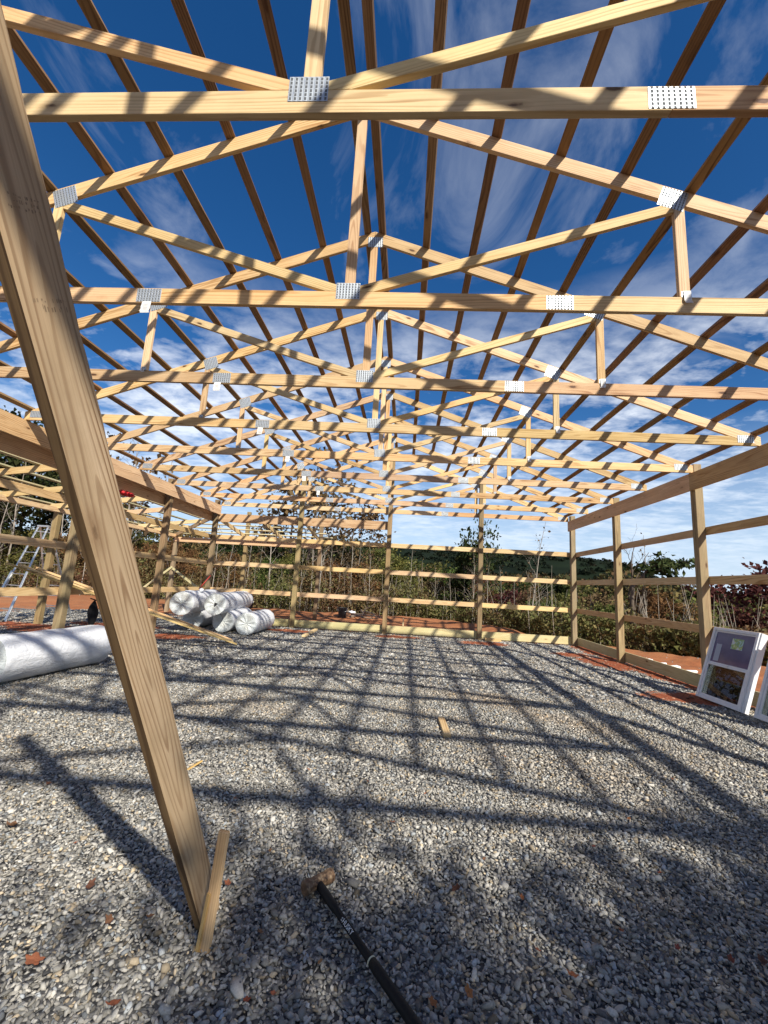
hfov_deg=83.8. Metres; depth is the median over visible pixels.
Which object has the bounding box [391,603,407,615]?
autumn shrub
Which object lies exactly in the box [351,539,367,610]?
bare sapling
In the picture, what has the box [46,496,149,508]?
porch rafter
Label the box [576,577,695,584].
wall girt
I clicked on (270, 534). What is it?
porch purlin
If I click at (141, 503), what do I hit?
bare sapling
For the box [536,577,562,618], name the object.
evergreen tree
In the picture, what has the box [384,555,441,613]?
leafy tree
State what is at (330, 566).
bare sapling
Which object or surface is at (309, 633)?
wood offcut
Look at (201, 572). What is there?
autumn shrub
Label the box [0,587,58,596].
wall girt
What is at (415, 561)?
leafy tree
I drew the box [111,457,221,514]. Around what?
header beam
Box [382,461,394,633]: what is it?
wood post
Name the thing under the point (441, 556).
hill woods
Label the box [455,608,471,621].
autumn shrub
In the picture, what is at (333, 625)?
skirt board
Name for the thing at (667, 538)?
wall girt
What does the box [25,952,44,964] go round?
dead leaf
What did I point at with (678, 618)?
autumn shrub
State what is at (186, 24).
roof purlin
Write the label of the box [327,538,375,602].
leafy tree
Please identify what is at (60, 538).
autumn shrub
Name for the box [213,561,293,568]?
wall girt
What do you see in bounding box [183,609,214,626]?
wrapped roll
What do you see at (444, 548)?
wall girt
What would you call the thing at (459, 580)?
sparse tree
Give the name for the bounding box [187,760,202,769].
wood shard
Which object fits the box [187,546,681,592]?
hill
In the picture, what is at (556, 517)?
roof truss
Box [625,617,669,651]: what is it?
autumn shrub
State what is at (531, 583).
leafy tree
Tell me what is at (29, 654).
wrapped roll
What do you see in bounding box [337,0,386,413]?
roof purlin
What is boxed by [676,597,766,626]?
autumn shrub
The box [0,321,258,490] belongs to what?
roof purlin
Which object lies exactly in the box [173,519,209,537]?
hip rafter
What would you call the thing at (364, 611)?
dead branch
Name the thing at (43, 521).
leafy tree
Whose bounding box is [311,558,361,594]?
autumn shrub
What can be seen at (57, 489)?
porch rafter
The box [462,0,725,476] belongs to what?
roof purlin
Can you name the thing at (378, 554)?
leafy tree
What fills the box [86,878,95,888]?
dead leaf
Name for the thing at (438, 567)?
leafy tree
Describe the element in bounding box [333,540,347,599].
bare sapling
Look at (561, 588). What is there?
evergreen tree
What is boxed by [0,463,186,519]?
porch purlin
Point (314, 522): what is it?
ledger beam
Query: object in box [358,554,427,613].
leafy tree
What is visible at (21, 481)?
porch purlin
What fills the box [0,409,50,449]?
header beam
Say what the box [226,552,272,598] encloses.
autumn shrub
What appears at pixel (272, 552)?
bare sapling
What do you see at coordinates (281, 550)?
evergreen tree
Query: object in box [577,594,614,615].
leafy tree
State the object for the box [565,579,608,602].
leafy tree
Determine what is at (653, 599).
autumn shrub
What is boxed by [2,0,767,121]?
roof truss
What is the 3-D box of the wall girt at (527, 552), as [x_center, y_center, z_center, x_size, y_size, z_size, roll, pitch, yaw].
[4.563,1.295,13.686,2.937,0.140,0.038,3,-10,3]
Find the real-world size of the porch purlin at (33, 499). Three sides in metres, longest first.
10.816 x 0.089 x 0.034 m
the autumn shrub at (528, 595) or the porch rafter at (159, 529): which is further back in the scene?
the autumn shrub at (528, 595)
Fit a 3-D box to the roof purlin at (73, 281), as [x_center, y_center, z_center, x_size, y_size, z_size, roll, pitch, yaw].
[-3.525,-2.341,7.041,0.095,0.064,15.518,3,-10,3]
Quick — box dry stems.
[2,555,767,651]
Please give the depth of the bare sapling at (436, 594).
21.28 m
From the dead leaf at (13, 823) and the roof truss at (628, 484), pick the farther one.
the roof truss at (628, 484)
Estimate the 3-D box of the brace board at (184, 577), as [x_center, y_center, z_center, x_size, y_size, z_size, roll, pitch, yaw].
[-7.216,3.153,16.977,3.148,0.085,0.034,35,-6,8]
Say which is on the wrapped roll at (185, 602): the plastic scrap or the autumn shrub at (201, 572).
the plastic scrap
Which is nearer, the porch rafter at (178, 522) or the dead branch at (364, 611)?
the porch rafter at (178, 522)
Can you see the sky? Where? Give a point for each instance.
(644, 52)
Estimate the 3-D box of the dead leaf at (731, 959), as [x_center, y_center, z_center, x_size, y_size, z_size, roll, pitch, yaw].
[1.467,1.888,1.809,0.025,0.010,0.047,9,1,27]
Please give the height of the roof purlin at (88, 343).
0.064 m
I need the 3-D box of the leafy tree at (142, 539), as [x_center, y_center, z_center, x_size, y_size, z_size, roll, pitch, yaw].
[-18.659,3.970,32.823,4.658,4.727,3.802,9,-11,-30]
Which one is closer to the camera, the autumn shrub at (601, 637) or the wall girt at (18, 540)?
the wall girt at (18, 540)
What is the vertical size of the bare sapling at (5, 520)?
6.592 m
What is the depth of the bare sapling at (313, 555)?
22.64 m
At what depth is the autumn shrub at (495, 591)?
21.64 m
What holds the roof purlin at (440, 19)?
on the roof truss at (313, 94)
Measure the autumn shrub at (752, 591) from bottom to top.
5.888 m
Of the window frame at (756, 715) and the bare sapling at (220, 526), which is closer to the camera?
the window frame at (756, 715)
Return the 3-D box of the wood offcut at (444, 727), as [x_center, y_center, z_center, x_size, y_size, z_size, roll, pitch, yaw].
[0.655,2.342,4.669,0.072,0.038,0.584,3,-10,2]
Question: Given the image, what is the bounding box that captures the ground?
[0,576,767,1023]
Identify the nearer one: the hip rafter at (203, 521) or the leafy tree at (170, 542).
the hip rafter at (203, 521)
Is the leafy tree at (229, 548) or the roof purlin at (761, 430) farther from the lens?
the leafy tree at (229, 548)
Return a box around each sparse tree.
[0,458,56,527]
[107,431,170,541]
[251,481,357,605]
[265,445,362,608]
[318,494,395,567]
[451,533,509,620]
[455,510,506,594]
[586,590,614,621]
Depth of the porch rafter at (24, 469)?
8.46 m
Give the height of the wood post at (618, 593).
4.118 m
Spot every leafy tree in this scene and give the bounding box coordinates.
[0,405,68,530]
[0,458,62,561]
[0,523,52,577]
[14,527,65,585]
[24,476,83,572]
[64,503,160,547]
[131,526,189,552]
[131,533,170,572]
[145,538,194,594]
[169,529,209,556]
[192,539,242,584]
[231,545,262,556]
[261,542,302,553]
[300,535,351,576]
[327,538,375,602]
[358,547,397,589]
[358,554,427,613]
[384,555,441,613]
[400,566,446,608]
[401,557,424,567]
[422,566,488,618]
[425,560,451,591]
[429,573,492,619]
[477,573,555,609]
[496,581,540,611]
[519,575,586,599]
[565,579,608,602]
[577,589,612,621]
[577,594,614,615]
[608,594,638,606]
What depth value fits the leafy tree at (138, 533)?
35.50 m
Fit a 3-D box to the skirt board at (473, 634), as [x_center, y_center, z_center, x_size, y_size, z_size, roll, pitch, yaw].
[2.955,3.829,13.329,5.882,0.228,0.038,3,-10,3]
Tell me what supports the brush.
on the ground
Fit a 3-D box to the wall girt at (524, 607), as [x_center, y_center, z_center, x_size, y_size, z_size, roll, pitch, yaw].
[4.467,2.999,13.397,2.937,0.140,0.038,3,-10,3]
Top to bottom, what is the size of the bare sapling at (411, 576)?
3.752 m
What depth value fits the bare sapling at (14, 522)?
25.11 m
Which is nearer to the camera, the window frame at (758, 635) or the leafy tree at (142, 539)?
the window frame at (758, 635)
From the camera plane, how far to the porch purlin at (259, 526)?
15.73 m
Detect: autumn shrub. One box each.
[0,528,43,587]
[1,527,64,586]
[31,533,86,586]
[55,541,87,583]
[90,546,147,585]
[134,542,182,585]
[137,543,190,597]
[164,547,213,593]
[180,549,237,586]
[204,551,257,592]
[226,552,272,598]
[247,557,293,604]
[272,553,303,604]
[298,559,337,609]
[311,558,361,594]
[322,550,373,606]
[335,561,384,612]
[352,561,398,608]
[371,564,420,615]
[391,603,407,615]
[392,569,437,615]
[409,578,455,618]
[422,604,438,618]
[427,578,475,617]
[449,583,510,616]
[451,584,494,623]
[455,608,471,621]
[486,587,526,620]
[511,587,562,622]
[525,598,569,618]
[538,591,581,618]
[583,599,627,621]
[585,629,611,645]
[591,602,627,631]
[593,586,712,648]
[607,589,713,641]
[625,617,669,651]
[649,600,732,623]
[657,599,720,622]
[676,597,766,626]
[680,557,767,620]
[692,594,767,624]
[712,604,767,629]
[730,622,767,630]
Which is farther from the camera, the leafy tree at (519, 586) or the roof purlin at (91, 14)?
the leafy tree at (519, 586)
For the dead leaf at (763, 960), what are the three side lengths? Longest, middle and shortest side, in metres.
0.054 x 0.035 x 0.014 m
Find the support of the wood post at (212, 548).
on the ground
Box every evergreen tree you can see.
[260,546,277,599]
[266,547,291,603]
[448,544,477,612]
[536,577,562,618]
[553,584,569,606]
[686,589,718,605]
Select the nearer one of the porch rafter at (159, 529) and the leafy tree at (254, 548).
the porch rafter at (159, 529)
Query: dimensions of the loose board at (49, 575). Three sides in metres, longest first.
4.288 x 0.107 x 0.034 m
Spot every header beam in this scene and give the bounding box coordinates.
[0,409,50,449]
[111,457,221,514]
[568,474,689,531]
[689,443,767,490]
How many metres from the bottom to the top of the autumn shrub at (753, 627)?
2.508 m
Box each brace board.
[143,566,172,586]
[172,567,197,586]
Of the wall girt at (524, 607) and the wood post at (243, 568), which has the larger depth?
the wood post at (243, 568)
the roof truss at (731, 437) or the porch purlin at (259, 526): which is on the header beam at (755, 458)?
the roof truss at (731, 437)
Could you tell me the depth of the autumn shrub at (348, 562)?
24.99 m
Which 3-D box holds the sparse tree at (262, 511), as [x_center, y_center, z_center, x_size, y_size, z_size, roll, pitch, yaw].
[-4.643,2.006,25.947,7.054,7.937,4.510,8,-11,-24]
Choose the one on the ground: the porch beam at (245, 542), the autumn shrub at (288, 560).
the autumn shrub at (288, 560)
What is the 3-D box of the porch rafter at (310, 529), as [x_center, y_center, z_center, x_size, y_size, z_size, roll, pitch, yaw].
[-2.606,0.785,15.830,0.038,0.137,3.320,3,-17,3]
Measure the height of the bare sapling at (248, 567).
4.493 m
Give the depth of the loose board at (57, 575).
9.01 m
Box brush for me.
[0,544,767,666]
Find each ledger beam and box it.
[0,431,213,520]
[219,514,387,529]
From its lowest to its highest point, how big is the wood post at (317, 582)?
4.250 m
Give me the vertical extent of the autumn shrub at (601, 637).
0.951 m
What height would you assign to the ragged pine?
4.660 m
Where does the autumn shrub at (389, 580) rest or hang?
on the ground
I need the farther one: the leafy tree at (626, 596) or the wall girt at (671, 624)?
the leafy tree at (626, 596)
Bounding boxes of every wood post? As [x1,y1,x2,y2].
[33,512,62,623]
[52,518,78,628]
[150,478,173,630]
[164,541,178,611]
[204,500,220,589]
[239,512,251,588]
[289,477,306,627]
[312,515,324,619]
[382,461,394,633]
[476,484,483,639]
[569,516,577,645]
[612,498,624,662]
[689,464,712,668]
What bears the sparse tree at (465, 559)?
on the ground
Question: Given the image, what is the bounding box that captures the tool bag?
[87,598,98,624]
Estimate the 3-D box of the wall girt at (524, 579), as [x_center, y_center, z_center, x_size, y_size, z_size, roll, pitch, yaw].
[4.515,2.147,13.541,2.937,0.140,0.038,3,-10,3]
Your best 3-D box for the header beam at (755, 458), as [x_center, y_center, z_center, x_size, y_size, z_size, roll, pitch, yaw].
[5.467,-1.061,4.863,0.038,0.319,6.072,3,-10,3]
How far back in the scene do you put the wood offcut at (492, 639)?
12.91 m
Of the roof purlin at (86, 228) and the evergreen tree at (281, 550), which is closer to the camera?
the roof purlin at (86, 228)
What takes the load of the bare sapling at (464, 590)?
on the ground
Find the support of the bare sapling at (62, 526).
on the ground
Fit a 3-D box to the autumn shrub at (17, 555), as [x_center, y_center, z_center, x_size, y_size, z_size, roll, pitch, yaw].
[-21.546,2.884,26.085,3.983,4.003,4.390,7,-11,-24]
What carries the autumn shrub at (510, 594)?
on the ground
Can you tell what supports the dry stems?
on the ground
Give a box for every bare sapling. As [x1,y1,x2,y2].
[0,463,31,586]
[0,480,14,550]
[57,485,69,572]
[120,436,148,540]
[204,525,226,586]
[218,531,237,586]
[245,528,254,586]
[260,500,285,606]
[308,511,317,610]
[317,480,338,611]
[326,539,335,607]
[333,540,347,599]
[347,529,359,608]
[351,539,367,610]
[363,548,376,595]
[402,551,417,615]
[430,568,441,618]
[458,567,471,601]
[463,556,476,622]
[485,564,494,622]
[493,565,508,614]
[529,570,542,615]
[628,532,659,617]
[671,585,696,620]
[718,595,731,625]
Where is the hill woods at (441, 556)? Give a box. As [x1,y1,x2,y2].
[144,540,755,598]
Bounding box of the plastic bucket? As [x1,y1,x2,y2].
[338,607,347,617]
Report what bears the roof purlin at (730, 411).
on the roof truss at (313, 94)
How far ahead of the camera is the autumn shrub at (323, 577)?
23.20 m
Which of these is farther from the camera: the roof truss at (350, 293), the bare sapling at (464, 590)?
the bare sapling at (464, 590)
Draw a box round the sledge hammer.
[301,867,422,1023]
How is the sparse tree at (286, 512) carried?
on the ground
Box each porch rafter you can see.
[0,465,56,475]
[0,486,63,496]
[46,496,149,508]
[125,507,177,513]
[136,519,200,527]
[152,525,187,530]
[222,522,249,540]
[264,524,283,537]
[306,526,319,539]
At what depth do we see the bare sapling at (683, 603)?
15.16 m
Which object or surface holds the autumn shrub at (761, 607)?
on the ground
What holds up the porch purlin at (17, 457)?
on the porch rafter at (24, 469)
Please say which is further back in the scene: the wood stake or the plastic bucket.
the plastic bucket
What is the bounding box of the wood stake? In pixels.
[195,827,229,954]
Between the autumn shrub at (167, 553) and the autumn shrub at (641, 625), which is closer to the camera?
the autumn shrub at (641, 625)
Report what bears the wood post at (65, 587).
on the ground
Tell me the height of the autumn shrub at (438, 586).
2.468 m
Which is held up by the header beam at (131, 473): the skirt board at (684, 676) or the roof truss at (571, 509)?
the roof truss at (571, 509)
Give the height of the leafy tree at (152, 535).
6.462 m
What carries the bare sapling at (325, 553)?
on the ground
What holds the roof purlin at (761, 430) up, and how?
on the roof truss at (313, 94)
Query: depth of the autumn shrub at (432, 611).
20.91 m
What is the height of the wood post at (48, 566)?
3.055 m
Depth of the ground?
2.61 m
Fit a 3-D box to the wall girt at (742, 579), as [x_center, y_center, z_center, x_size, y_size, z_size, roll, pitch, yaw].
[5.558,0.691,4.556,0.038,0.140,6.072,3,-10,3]
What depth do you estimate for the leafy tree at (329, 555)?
30.52 m
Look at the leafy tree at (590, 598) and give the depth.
26.76 m
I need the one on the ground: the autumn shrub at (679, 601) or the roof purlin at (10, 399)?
the autumn shrub at (679, 601)
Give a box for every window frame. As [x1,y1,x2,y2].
[696,627,760,711]
[754,662,767,722]
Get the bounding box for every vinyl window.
[696,627,767,714]
[754,662,767,722]
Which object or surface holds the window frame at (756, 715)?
in the vinyl window at (761, 711)
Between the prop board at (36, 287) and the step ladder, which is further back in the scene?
the step ladder
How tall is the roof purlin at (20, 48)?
0.064 m
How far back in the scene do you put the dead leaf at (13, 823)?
2.45 m
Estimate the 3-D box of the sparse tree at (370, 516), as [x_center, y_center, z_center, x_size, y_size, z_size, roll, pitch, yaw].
[-1.798,2.253,26.277,5.437,7.885,4.454,8,-11,-27]
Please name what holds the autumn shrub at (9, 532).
on the ground
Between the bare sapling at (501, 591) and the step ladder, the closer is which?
the step ladder
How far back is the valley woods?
32.53 m
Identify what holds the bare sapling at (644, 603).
on the ground
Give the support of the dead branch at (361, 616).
on the ground
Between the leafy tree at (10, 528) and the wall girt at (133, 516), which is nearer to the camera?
the wall girt at (133, 516)
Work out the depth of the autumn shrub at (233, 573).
23.60 m
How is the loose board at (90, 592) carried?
on the wall girt at (74, 591)
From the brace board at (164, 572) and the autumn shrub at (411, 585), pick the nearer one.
the brace board at (164, 572)
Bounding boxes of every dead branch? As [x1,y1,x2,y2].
[347,589,391,618]
[349,607,380,619]
[360,609,381,618]
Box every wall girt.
[0,478,66,502]
[0,534,66,549]
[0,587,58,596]
[70,587,203,594]
[78,544,207,564]
[125,511,210,537]
[210,587,291,595]
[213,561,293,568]
[216,535,296,542]
[297,592,383,601]
[299,565,384,573]
[302,539,386,546]
[388,597,476,606]
[390,570,477,578]
[391,543,477,551]
[482,603,570,612]
[483,548,569,556]
[483,575,569,583]
[576,530,692,556]
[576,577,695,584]
[577,609,698,632]
[705,515,767,534]
[709,574,767,584]
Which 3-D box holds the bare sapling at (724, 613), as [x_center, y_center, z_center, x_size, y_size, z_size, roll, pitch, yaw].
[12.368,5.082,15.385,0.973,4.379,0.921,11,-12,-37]
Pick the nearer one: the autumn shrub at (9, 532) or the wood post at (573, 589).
the wood post at (573, 589)
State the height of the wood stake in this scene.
0.514 m
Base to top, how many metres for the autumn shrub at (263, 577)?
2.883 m
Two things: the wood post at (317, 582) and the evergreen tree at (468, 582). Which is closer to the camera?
the wood post at (317, 582)
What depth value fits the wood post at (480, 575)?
13.51 m
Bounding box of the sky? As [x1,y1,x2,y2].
[0,0,767,592]
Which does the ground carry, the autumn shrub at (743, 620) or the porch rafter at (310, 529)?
the autumn shrub at (743, 620)
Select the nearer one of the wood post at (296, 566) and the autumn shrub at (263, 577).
the wood post at (296, 566)
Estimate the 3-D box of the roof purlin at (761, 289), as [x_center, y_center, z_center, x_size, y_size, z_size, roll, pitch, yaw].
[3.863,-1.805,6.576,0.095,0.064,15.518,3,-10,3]
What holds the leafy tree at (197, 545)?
on the ground
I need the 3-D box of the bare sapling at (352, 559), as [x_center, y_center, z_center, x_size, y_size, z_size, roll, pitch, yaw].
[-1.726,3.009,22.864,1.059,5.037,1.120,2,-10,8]
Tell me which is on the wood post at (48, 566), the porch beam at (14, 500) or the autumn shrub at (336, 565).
the porch beam at (14, 500)
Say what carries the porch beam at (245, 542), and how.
attached to the wood post at (243, 568)
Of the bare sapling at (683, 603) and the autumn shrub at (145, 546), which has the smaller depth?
the bare sapling at (683, 603)
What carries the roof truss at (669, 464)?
on the header beam at (755, 458)
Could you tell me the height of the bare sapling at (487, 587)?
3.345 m
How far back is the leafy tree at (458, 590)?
27.61 m
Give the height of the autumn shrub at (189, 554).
3.230 m
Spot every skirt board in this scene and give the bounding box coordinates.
[272,618,381,632]
[386,625,570,644]
[577,638,700,686]
[751,691,759,706]
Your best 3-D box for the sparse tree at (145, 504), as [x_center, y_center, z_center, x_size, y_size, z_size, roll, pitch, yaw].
[-18.979,0.331,30.759,6.587,11.663,8.042,11,-12,-37]
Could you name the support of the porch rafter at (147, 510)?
on the porch beam at (14, 500)
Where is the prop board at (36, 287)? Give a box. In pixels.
[0,1,219,931]
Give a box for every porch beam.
[0,494,176,536]
[174,537,320,548]
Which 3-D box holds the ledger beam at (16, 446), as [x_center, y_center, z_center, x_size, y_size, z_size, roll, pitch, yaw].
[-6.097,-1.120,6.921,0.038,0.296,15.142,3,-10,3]
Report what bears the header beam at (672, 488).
attached to the wood post at (618, 593)
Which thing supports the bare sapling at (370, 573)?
on the ground
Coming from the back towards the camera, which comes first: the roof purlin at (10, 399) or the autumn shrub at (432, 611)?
the autumn shrub at (432, 611)
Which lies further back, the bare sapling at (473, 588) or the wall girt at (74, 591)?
the bare sapling at (473, 588)
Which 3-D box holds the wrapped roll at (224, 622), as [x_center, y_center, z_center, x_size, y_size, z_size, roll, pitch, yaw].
[-4.348,3.099,12.454,0.598,0.572,1.862,3,-10,0]
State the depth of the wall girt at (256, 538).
14.18 m
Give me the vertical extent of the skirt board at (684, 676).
0.228 m
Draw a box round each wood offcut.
[302,629,317,636]
[438,717,450,737]
[485,638,500,641]
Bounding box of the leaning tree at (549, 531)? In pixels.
[526,523,560,616]
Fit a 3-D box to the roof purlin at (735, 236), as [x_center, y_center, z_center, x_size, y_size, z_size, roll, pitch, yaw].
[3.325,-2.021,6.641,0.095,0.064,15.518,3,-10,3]
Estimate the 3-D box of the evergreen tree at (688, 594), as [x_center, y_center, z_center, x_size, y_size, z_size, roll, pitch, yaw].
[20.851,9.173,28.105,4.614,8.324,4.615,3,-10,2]
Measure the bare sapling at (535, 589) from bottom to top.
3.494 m
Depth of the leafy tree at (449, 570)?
27.77 m
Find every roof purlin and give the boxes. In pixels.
[0,281,273,483]
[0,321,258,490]
[0,360,239,493]
[0,392,224,500]
[7,27,324,470]
[41,170,297,463]
[65,268,292,480]
[76,0,341,466]
[171,0,358,461]
[257,0,373,448]
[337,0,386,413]
[361,0,397,447]
[412,0,447,454]
[431,0,530,464]
[446,0,623,471]
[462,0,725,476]
[487,72,767,471]
[497,194,767,490]
[514,278,767,494]
[529,341,767,503]
[549,400,756,507]
[564,425,767,516]
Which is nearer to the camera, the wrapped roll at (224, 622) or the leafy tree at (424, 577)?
the wrapped roll at (224, 622)
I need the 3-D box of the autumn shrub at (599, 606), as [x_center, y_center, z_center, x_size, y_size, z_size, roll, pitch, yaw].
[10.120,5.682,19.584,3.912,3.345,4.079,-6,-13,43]
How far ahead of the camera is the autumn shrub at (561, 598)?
20.20 m
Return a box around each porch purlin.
[0,450,201,518]
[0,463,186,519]
[0,475,183,525]
[0,491,172,531]
[188,526,326,534]
[202,523,319,529]
[202,531,332,538]
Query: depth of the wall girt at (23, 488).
7.36 m
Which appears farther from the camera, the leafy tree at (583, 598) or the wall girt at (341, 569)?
the leafy tree at (583, 598)
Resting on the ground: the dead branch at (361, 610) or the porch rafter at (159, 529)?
the dead branch at (361, 610)
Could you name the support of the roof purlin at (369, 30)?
on the roof truss at (313, 94)
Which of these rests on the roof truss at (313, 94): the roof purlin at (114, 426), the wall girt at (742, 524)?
the roof purlin at (114, 426)
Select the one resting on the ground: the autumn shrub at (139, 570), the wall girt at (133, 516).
the autumn shrub at (139, 570)
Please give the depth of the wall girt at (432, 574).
13.69 m
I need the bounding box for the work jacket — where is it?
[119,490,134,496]
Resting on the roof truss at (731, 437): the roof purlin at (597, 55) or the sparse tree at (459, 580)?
the roof purlin at (597, 55)
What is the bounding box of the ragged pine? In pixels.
[621,526,694,649]
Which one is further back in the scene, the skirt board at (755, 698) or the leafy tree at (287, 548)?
the leafy tree at (287, 548)
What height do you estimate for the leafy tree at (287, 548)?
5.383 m
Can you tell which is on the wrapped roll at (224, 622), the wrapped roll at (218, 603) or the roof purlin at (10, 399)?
the wrapped roll at (218, 603)
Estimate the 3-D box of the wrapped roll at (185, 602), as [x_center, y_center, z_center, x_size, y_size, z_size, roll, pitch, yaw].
[-5.389,2.582,12.509,0.618,0.596,3.280,4,-10,-7]
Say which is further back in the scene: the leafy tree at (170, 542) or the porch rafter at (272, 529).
the leafy tree at (170, 542)
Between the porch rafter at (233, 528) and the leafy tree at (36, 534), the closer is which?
the porch rafter at (233, 528)
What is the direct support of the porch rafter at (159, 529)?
on the porch beam at (14, 500)
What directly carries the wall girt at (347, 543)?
attached to the wood post at (387, 574)
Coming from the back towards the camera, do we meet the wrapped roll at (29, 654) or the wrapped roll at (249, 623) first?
the wrapped roll at (249, 623)
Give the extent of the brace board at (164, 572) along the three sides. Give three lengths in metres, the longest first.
2.693 x 0.084 x 0.036 m
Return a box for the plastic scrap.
[184,588,203,591]
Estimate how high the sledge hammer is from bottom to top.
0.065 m
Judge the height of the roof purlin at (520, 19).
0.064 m
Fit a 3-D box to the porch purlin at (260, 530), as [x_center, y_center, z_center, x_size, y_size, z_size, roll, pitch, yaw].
[-4.849,0.709,16.355,5.378,0.034,0.089,3,-17,3]
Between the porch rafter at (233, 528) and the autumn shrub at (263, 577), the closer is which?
the porch rafter at (233, 528)
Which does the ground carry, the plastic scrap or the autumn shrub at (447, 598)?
the autumn shrub at (447, 598)
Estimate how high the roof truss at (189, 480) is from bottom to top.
2.250 m
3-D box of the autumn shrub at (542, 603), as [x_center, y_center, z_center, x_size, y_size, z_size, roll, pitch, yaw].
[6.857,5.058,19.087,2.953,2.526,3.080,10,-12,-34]
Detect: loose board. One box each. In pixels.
[6,563,236,644]
[17,563,232,641]
[35,567,231,639]
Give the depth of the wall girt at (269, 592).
13.88 m
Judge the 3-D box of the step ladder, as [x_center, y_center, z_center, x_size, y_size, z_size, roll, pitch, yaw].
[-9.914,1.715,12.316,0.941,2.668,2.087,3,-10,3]
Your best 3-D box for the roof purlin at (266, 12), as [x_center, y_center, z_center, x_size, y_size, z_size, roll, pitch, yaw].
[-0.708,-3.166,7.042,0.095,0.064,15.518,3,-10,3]
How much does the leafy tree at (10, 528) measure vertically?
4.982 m
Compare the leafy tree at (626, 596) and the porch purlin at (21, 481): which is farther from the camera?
the leafy tree at (626, 596)
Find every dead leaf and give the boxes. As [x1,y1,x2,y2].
[6,821,18,825]
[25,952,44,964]
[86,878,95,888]
[105,914,113,923]
[106,999,120,1005]
[428,996,436,1007]
[452,883,460,890]
[465,983,472,997]
[566,968,578,977]
[727,954,734,962]
[757,953,767,965]
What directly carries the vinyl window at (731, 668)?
on the ground
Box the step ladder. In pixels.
[0,525,71,621]
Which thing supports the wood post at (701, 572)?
on the ground
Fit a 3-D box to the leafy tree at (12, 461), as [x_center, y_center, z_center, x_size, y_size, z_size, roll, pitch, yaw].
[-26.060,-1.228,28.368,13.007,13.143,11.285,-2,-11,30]
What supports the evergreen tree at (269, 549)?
on the ground
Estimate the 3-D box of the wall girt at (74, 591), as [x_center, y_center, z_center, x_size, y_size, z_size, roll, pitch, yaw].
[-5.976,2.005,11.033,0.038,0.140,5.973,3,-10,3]
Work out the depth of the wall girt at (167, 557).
11.81 m
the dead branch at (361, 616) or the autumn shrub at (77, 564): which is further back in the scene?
the autumn shrub at (77, 564)
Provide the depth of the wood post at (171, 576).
17.21 m
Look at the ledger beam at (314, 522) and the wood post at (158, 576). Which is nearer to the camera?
the wood post at (158, 576)
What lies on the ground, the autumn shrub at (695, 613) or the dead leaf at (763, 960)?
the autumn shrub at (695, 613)
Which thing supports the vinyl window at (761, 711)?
on the ground
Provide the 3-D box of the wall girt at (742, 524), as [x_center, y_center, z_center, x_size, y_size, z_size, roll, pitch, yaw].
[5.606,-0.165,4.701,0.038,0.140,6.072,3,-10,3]
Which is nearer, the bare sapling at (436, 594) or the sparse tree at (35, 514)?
the bare sapling at (436, 594)
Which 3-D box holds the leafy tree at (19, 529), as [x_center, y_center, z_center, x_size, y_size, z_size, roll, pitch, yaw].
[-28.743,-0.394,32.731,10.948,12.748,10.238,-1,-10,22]
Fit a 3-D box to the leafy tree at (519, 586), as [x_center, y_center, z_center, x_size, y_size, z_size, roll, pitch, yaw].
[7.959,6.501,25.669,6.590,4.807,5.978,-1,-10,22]
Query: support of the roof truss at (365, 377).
on the header beam at (755, 458)
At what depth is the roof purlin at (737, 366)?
6.34 m
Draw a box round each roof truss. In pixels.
[0,120,767,316]
[0,232,767,400]
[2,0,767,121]
[24,309,760,446]
[106,356,692,472]
[138,391,646,490]
[173,416,613,503]
[200,436,587,513]
[221,452,567,521]
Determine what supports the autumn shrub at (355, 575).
on the ground
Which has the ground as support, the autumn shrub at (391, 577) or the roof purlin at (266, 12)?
the autumn shrub at (391, 577)
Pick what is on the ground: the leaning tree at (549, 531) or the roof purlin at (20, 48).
the leaning tree at (549, 531)
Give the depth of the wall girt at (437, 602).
13.55 m
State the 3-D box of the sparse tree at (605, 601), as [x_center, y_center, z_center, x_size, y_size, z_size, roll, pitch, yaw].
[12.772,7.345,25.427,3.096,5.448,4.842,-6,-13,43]
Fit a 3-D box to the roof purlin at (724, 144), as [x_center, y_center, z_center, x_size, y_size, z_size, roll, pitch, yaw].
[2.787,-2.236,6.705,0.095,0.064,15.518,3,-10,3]
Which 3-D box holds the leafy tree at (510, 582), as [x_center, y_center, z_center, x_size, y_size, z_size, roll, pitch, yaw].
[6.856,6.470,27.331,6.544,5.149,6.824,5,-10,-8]
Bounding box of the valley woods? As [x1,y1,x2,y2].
[0,535,767,615]
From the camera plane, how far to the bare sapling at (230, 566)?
22.27 m
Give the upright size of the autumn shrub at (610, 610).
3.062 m
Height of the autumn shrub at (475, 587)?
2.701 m
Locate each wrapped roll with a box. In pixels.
[0,625,111,682]
[169,589,220,614]
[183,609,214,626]
[204,591,252,614]
[212,607,250,631]
[235,609,274,634]

